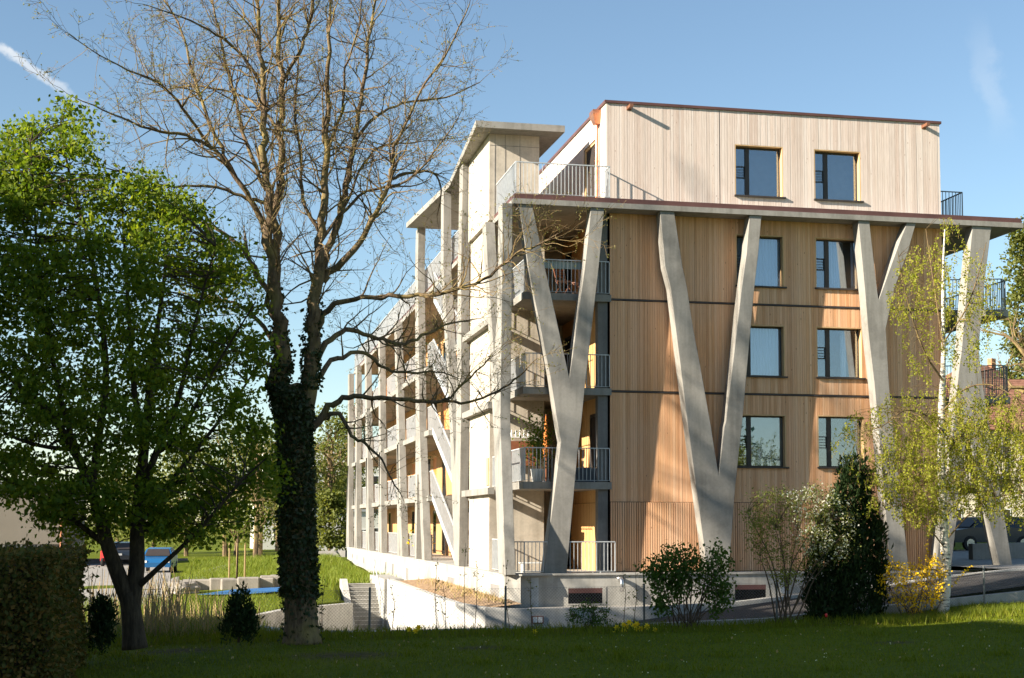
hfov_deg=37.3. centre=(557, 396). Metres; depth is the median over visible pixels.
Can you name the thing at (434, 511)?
gallery door
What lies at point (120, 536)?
tree
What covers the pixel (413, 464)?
gallery door
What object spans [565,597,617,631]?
lilac bush
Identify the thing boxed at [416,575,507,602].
strip weeds
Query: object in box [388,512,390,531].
gallery door
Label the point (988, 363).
tiled house
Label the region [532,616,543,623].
meter plate
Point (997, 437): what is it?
window
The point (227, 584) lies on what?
stone block
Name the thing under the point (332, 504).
tree
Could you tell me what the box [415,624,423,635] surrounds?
daffodil
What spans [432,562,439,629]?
sapling
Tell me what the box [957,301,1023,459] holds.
tree
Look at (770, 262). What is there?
window
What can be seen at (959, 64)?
sky
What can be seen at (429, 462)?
gallery door
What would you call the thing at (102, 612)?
conifer
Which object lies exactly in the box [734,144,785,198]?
window
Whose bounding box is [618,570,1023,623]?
garage ramp road
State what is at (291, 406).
bare tree
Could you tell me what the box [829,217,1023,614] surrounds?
birch tree
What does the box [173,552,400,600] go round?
meadow grass
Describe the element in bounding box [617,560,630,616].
sapling
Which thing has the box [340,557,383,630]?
outdoor stairs
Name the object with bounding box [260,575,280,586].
stone block
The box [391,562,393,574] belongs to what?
basement window
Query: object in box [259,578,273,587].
stone block
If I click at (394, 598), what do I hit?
sapling
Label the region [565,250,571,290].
balcony door
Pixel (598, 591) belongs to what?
basement window
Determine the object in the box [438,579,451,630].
sapling
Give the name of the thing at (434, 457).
gallery door
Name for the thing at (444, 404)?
gallery door
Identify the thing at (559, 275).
folding chair
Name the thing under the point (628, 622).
daffodil
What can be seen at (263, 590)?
blue play mat
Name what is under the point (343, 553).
garden wall
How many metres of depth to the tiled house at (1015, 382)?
118.89 m
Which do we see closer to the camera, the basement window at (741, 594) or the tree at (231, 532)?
the basement window at (741, 594)
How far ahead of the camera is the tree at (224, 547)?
127.74 m
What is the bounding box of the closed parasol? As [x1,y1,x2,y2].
[542,414,551,481]
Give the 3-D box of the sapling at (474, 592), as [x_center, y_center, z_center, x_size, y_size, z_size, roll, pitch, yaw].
[-1.784,4.480,33.988,0.285,1.716,0.214,1,-5,-13]
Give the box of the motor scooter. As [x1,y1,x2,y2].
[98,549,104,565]
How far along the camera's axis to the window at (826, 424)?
47.19 m
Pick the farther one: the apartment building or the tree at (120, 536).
the tree at (120, 536)
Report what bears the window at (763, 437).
in the apartment building
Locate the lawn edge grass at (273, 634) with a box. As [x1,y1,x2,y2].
[85,599,1023,648]
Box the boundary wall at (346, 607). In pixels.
[257,590,1023,631]
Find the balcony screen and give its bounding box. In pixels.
[545,261,599,269]
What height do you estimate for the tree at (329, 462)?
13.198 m
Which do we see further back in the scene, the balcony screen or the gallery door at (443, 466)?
the gallery door at (443, 466)
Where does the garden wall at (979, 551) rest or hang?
on the ground at (327, 596)
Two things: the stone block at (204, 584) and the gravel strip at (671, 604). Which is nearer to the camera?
the gravel strip at (671, 604)
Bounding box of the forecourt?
[951,550,1023,568]
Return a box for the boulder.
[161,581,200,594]
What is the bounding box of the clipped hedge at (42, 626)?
[0,538,99,677]
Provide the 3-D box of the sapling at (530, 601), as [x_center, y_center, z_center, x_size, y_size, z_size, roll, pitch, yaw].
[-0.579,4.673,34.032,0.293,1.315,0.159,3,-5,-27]
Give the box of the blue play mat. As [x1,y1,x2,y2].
[198,587,279,594]
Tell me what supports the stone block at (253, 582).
on the ground at (327, 596)
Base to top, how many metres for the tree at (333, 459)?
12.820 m
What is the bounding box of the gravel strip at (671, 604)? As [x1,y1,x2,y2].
[517,572,972,608]
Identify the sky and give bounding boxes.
[0,0,1023,525]
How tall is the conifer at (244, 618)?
1.406 m
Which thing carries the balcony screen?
attached to the apartment building
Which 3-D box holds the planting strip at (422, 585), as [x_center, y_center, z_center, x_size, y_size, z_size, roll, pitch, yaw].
[-3.521,6.213,48.531,1.620,0.230,16.200,1,-5,-13]
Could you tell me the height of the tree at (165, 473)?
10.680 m
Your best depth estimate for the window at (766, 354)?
46.71 m
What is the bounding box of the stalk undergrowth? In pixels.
[87,609,265,637]
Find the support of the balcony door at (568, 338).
in the apartment building
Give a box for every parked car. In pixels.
[114,542,129,559]
[144,547,177,572]
[953,516,1023,549]
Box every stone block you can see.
[183,579,209,589]
[209,578,234,589]
[220,579,236,589]
[237,577,259,588]
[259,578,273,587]
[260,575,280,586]
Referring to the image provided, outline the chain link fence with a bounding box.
[84,566,1023,636]
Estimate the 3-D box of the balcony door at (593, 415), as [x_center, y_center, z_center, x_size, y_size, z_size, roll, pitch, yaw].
[1.159,1.576,46.249,0.070,2.100,1.050,1,-5,-13]
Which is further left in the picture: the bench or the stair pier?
the stair pier
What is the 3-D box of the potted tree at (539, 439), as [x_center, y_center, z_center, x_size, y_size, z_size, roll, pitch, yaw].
[-0.501,1.383,45.417,1.304,2.381,1.420,-4,-6,37]
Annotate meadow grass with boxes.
[80,589,320,634]
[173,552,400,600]
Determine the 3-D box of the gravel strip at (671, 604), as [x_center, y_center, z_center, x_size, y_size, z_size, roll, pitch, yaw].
[14.025,5.660,47.864,34.300,1.500,7.300,1,-5,-13]
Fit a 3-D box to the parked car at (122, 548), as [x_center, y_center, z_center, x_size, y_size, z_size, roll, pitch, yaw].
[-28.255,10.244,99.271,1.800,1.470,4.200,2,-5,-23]
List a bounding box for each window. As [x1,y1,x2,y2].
[373,475,378,484]
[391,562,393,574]
[406,567,408,579]
[447,575,454,583]
[490,582,499,597]
[567,587,605,604]
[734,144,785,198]
[734,584,768,600]
[735,234,786,288]
[737,414,788,468]
[746,325,787,377]
[814,149,863,202]
[815,237,858,290]
[816,326,865,379]
[817,415,867,468]
[995,437,1008,452]
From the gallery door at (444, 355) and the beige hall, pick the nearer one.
the gallery door at (444, 355)
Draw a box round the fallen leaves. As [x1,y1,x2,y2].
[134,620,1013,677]
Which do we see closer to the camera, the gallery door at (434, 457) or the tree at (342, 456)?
the gallery door at (434, 457)
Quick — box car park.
[79,563,169,610]
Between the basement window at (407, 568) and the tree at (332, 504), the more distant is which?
the tree at (332, 504)
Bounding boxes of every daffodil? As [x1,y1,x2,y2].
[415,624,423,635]
[626,619,633,631]
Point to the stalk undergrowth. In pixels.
(187, 617)
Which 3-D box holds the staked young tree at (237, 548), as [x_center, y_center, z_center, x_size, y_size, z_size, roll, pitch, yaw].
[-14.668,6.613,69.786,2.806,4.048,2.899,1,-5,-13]
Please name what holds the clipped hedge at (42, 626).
on the ground at (327, 596)
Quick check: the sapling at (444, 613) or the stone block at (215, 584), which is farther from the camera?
the stone block at (215, 584)
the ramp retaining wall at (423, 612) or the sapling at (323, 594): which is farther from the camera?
the ramp retaining wall at (423, 612)
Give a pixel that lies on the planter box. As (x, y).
(580, 473)
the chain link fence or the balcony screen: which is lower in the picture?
the chain link fence
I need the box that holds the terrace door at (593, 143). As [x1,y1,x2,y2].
[585,141,594,195]
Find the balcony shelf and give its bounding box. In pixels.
[511,436,535,465]
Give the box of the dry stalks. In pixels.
[80,566,259,636]
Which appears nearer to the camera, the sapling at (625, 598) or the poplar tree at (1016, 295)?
the sapling at (625, 598)
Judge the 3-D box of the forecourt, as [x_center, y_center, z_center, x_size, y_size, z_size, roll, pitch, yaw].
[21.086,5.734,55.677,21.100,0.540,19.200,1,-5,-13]
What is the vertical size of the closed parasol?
2.100 m
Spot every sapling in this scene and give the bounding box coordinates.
[318,577,328,631]
[388,579,397,628]
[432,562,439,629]
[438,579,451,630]
[457,544,472,627]
[472,561,483,629]
[502,560,511,628]
[527,578,536,626]
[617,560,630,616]
[632,562,642,623]
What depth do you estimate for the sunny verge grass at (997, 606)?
36.20 m
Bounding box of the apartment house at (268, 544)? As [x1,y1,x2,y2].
[250,442,378,549]
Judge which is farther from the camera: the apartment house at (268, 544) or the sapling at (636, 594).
the apartment house at (268, 544)
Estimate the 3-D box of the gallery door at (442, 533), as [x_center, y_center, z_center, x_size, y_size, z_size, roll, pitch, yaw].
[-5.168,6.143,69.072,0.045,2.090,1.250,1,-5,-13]
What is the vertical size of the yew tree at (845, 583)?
4.837 m
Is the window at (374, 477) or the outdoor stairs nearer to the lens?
the outdoor stairs
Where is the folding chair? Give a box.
[553,269,572,292]
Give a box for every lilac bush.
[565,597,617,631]
[635,537,741,629]
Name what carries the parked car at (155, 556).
on the car park
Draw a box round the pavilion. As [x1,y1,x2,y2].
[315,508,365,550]
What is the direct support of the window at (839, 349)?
in the apartment building
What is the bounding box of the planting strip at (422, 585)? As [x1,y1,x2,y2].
[400,578,519,606]
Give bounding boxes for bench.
[519,562,541,570]
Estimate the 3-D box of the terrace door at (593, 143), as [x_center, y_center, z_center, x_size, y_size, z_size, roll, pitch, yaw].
[1.138,-6.804,47.796,0.160,2.300,1.600,1,-5,-13]
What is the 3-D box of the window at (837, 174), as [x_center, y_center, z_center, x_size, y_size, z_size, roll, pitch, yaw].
[8.698,-6.810,47.615,1.950,2.040,0.675,1,-5,-13]
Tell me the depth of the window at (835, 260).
47.58 m
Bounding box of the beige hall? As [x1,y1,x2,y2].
[0,483,85,548]
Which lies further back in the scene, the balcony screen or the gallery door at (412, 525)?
the gallery door at (412, 525)
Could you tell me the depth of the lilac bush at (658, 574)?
34.66 m
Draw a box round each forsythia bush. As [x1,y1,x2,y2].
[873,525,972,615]
[877,552,951,616]
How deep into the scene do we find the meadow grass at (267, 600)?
51.12 m
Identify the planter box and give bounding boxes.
[575,467,596,481]
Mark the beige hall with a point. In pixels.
(11, 529)
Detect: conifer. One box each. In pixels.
[85,590,119,655]
[217,581,264,646]
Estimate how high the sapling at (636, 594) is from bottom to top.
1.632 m
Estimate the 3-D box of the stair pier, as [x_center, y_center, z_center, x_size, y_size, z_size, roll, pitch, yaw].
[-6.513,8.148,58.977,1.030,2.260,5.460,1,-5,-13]
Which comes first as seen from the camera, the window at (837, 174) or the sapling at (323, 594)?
the sapling at (323, 594)
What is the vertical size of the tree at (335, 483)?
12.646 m
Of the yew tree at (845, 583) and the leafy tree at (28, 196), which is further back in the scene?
the yew tree at (845, 583)
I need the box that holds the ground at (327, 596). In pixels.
[73,526,1023,677]
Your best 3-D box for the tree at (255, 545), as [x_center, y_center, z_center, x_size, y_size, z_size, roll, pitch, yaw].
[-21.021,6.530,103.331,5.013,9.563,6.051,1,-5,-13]
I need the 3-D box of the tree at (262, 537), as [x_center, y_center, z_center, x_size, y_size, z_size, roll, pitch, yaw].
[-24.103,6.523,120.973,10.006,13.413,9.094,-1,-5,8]
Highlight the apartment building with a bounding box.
[346,100,1022,607]
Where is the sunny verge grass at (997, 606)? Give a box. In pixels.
[855,600,1023,621]
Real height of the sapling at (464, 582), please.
2.095 m
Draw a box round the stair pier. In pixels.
[370,574,403,627]
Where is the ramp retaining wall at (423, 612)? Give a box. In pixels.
[387,567,1023,629]
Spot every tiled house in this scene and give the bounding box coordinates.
[945,379,1023,521]
[946,358,1010,380]
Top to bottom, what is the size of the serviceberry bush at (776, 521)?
3.535 m
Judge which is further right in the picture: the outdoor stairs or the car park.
the outdoor stairs
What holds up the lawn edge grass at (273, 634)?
on the ground at (327, 596)
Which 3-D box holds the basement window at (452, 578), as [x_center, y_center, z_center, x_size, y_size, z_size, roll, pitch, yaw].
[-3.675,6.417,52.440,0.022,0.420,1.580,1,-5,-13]
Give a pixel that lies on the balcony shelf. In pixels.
(515, 445)
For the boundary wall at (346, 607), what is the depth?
38.09 m
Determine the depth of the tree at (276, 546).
145.38 m
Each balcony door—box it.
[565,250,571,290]
[565,335,571,360]
[590,414,594,447]
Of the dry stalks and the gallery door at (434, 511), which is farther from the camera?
the gallery door at (434, 511)
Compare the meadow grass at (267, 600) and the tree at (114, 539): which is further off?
the tree at (114, 539)
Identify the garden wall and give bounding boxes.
[86,558,187,563]
[318,550,346,556]
[968,542,1023,559]
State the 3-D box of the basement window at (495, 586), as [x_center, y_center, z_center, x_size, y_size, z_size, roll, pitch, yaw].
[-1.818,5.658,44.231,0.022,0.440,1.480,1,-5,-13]
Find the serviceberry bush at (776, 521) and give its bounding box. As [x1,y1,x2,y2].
[738,479,861,622]
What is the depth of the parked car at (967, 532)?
63.38 m
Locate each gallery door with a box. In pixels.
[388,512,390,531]
[411,510,413,533]
[412,462,414,474]
[428,458,430,495]
[432,509,435,552]
[433,455,436,476]
[441,527,444,554]
[442,397,445,428]
[442,460,445,495]
[443,341,445,361]
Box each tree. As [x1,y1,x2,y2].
[0,90,302,650]
[13,0,623,645]
[76,450,181,552]
[109,461,200,548]
[145,449,244,555]
[170,418,274,556]
[198,407,319,556]
[218,486,263,556]
[221,498,266,578]
[225,426,275,557]
[247,428,354,541]
[247,437,278,550]
[313,402,378,514]
[314,484,353,550]
[316,403,378,526]
[316,414,347,489]
[512,403,555,481]
[799,445,893,621]
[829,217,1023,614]
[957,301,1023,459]
[993,214,1023,378]
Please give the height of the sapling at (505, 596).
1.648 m
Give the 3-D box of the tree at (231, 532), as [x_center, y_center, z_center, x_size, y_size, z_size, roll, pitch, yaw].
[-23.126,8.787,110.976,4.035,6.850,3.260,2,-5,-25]
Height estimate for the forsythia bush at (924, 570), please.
1.814 m

